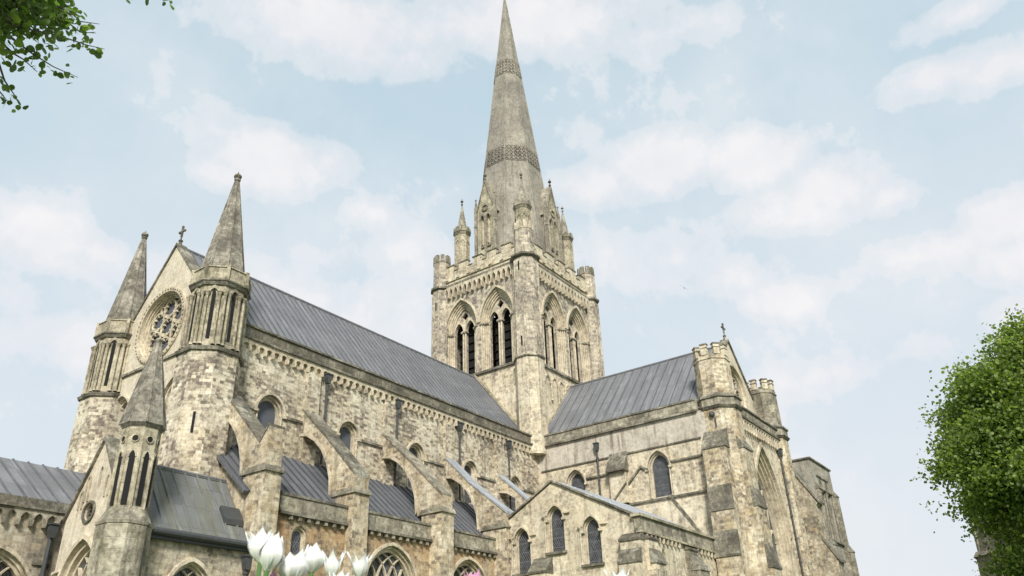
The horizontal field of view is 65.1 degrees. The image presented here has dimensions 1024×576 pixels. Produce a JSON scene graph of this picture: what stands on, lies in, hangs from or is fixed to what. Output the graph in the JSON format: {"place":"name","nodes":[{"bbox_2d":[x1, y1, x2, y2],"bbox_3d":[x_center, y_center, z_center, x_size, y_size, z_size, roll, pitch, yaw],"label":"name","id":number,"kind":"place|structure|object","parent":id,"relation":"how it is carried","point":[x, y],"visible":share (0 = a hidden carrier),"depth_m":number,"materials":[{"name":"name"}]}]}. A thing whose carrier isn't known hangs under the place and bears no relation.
{"place":"outdoors","nodes":[
{"label":"outdoors","id":0,"kind":"place"},
{"bbox_2d":[0,0,859,575],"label":"cathedral","id":1,"kind":"structure","parent":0,"point":[226,402],"depth_m":56.85,"materials":[{"name":"stone"}]},
{"bbox_2d":[0,544,30,575],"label":"window","id":2,"kind":"structure","parent":1,"relation":"in","point":[9,566],"depth_m":37.99,"materials":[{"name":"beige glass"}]},
{"bbox_2d":[57,534,92,575],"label":"gable window","id":3,"kind":"structure","parent":1,"relation":"in","point":[78,565],"depth_m":36.89,"materials":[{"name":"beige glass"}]},
{"bbox_2d":[117,394,128,439],"bbox_3d":[-25.875,10.697,52.332,3.040,7.764,0.860,-20,-33,31],"label":"window","id":4,"kind":"structure","parent":1,"relation":"in","point":[124,401],"depth_m":53.93,"materials":[{"name":"beige stone"}]},
{"bbox_2d":[134,286,185,363],"bbox_3d":[-23.629,2.612,54.517,5.540,5.540,0.910,-20,-33,31],"label":"rose window","id":5,"kind":"structure","parent":1,"relation":"in","point":[165,320],"depth_m":55.20,"materials":[{"name":"beige stone"}]},
{"bbox_2d":[157,374,173,464],"bbox_3d":[-20.789,8.825,49.119,3.040,7.764,0.860,-20,-33,31],"label":"window","id":6,"kind":"structure","parent":1,"relation":"in","point":[167,397],"depth_m":50.75,"materials":[{"name":"beige stone"}]},
{"bbox_2d":[168,557,210,575],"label":"window","id":7,"kind":"structure","parent":1,"relation":"in","point":[186,567],"depth_m":38.02,"materials":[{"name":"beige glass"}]},
{"bbox_2d":[253,392,286,428],"bbox_3d":[-15.311,8.362,50.109,0.630,3.743,2.500,-20,-33,31],"label":"window","id":8,"kind":"structure","parent":1,"relation":"in","point":[267,408],"depth_m":50.79,"materials":[{"name":"beige stone"}]},
{"bbox_2d":[290,526,305,554],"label":"window","id":9,"kind":"structure","parent":1,"relation":"in","point":[298,538],"depth_m":43.64,"materials":[{"name":"grey glass"}]},
{"bbox_2d":[336,419,361,457],"bbox_3d":[-11.390,10.790,54.900,0.630,3.631,2.300,-20,-33,31],"label":"window","id":10,"kind":"structure","parent":1,"relation":"in","point":[346,432],"depth_m":55.58,"materials":[{"name":"beige stone"}]},
{"bbox_2d":[365,542,416,575],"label":"window","id":11,"kind":"structure","parent":1,"relation":"in","point":[387,560],"depth_m":48.83,"materials":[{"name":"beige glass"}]},
{"bbox_2d":[406,441,427,487],"bbox_3d":[-7.324,13.248,59.904,0.630,3.654,2.340,-20,-33,31],"label":"window","id":12,"kind":"structure","parent":1,"relation":"in","point":[412,447],"depth_m":60.71,"materials":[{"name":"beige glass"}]},
{"bbox_2d":[447,298,478,373],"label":"belfry window","id":13,"kind":"structure","parent":1,"relation":"in","point":[468,327],"depth_m":85.91,"materials":[{"name":"stone"}]},
{"bbox_2d":[454,556,485,575],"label":"window","id":14,"kind":"structure","parent":1,"relation":"in","point":[463,566],"depth_m":54.28,"materials":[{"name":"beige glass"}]},
{"bbox_2d":[462,459,479,503],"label":"window","id":15,"kind":"structure","parent":1,"relation":"in","point":[468,464],"depth_m":65.33,"materials":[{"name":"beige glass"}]},
{"bbox_2d":[478,285,514,370],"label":"belfry window","id":16,"kind":"structure","parent":1,"relation":"in","point":[504,314],"depth_m":83.31,"materials":[{"name":"stone"}]},
{"bbox_2d":[511,474,523,510],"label":"window","id":17,"kind":"structure","parent":1,"relation":"in","point":[515,504],"depth_m":69.46,"materials":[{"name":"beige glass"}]},
{"bbox_2d":[509,526,535,575],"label":"lancet window","id":18,"kind":"structure","parent":1,"relation":"in","point":[523,538],"depth_m":56.05,"materials":[{"name":"stone"}]},
{"bbox_2d":[541,290,567,374],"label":"belfry window","id":19,"kind":"structure","parent":1,"relation":"in","point":[553,313],"depth_m":84.93,"materials":[{"name":"stone"}]},
{"bbox_2d":[541,504,569,555],"bbox_3d":[3.131,16.484,54.890,2.220,3.346,0.626,-20,-33,31],"label":"lancet window","id":20,"kind":"structure","parent":1,"relation":"in","point":[556,518],"depth_m":55.06,"materials":[{"name":"stone"}]},
{"bbox_2d":[565,468,587,490],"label":"window","id":21,"kind":"structure","parent":1,"relation":"in","point":[577,479],"depth_m":70.70,"materials":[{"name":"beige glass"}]},
{"bbox_2d":[566,305,590,382],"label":"belfry window","id":22,"kind":"structure","parent":1,"relation":"in","point":[576,328],"depth_m":88.45,"materials":[{"name":"stone"}]},
{"bbox_2d":[577,514,606,567],"bbox_3d":[5.428,16.639,52.945,2.220,3.316,0.626,-20,-33,31],"label":"lancet window","id":23,"kind":"structure","parent":1,"relation":"in","point":[592,528],"depth_m":53.12,"materials":[{"name":"stone"}]},
{"bbox_2d":[645,449,673,498],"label":"window","id":24,"kind":"structure","parent":1,"relation":"in","point":[659,468],"depth_m":66.11,"materials":[{"name":"grey glass"}]},
{"bbox_2d":[730,363,747,408],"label":"gable rose window","id":25,"kind":"structure","parent":1,"relation":"in","point":[738,391],"depth_m":73.84,"materials":[{"name":"beige stone"}]},
{"bbox_2d":[755,442,795,575],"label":"great window","id":26,"kind":"structure","parent":1,"relation":"in","point":[779,533],"depth_m":68.91,"materials":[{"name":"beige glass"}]},
{"bbox_2d":[819,481,842,542],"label":"nave tower window","id":27,"kind":"structure","parent":1,"relation":"in","point":[826,495],"depth_m":110.14,"materials":[{"name":"beige stone"}]},
{"bbox_2d":[0,0,1023,575],"label":"sky","id":28,"kind":"structure","parent":0,"point":[837,186],"materials":[{"name":"blue"}]},
{"bbox_2d":[961,486,1005,575],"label":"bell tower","id":29,"kind":"structure","parent":0,"point":[981,549],"depth_m":78.08,"materials":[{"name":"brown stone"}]},
{"bbox_2d":[961,486,984,550],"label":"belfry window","id":30,"kind":"structure","parent":29,"relation":"in","point":[977,543],"depth_m":79.27,"materials":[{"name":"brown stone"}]},
{"label":"lawn","id":31,"kind":"structure","parent":0,"visible":0},
{"bbox_2d":[0,0,173,112],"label":"tree","id":32,"kind":"object","parent":31,"relation":"on","point":[18,20],"visible":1,"depth_m":6.29,"materials":[{"name":"green plant"}]},
{"bbox_2d":[909,303,1023,575],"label":"tree","id":33,"kind":"object","parent":31,"relation":"on","point":[981,425],"visible":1,"depth_m":27.99,"materials":[{"name":"green plant"}]},
{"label":"flower bed","id":34,"kind":"structure","parent":31,"relation":"on","visible":0},
{"bbox_2d":[245,526,271,575],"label":"tulip","id":35,"kind":"object","parent":34,"relation":"on","point":[256,543],"visible":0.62,"depth_m":1.17,"materials":[{"name":"white plant"}]},
{"bbox_2d":[259,532,284,575],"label":"tulip","id":36,"kind":"object","parent":34,"relation":"on","point":[271,554],"visible":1,"depth_m":1.10,"materials":[{"name":"white plant"}]},
{"bbox_2d":[278,548,308,575],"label":"tulip","id":37,"kind":"object","parent":34,"relation":"on","point":[290,564],"visible":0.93,"depth_m":1.12,"materials":[{"name":"white plant"}]},
{"bbox_2d":[304,543,324,575],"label":"tulip","id":38,"kind":"object","parent":34,"relation":"on","point":[314,556],"visible":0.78,"depth_m":1.17,"materials":[{"name":"white plant"}]},
{"bbox_2d":[322,548,345,575],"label":"tulip","id":39,"kind":"object","parent":34,"relation":"on","point":[332,563],"visible":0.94,"depth_m":1.19,"materials":[{"name":"white plant"}]},
{"bbox_2d":[329,569,348,575],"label":"tulip","id":40,"kind":"object","parent":34,"relation":"on","point":[341,573],"visible":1,"depth_m":1.15,"materials":[{"name":"white plant"}]},
{"bbox_2d":[347,550,372,575],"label":"tulip","id":41,"kind":"object","parent":34,"relation":"on","point":[360,567],"visible":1,"depth_m":1.20,"materials":[{"name":"white plant"}]},
{"bbox_2d":[464,570,479,575],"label":"tulip","id":42,"kind":"object","parent":34,"relation":"on","point":[476,574],"visible":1,"depth_m":1.20,"materials":[{"name":"pink plant"}]},
{"bbox_2d":[604,567,629,575],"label":"tulip","id":43,"kind":"object","parent":34,"relation":"on","point":[622,572],"visible":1,"depth_m":1.19,"materials":[{"name":"white plant"}]}
]}

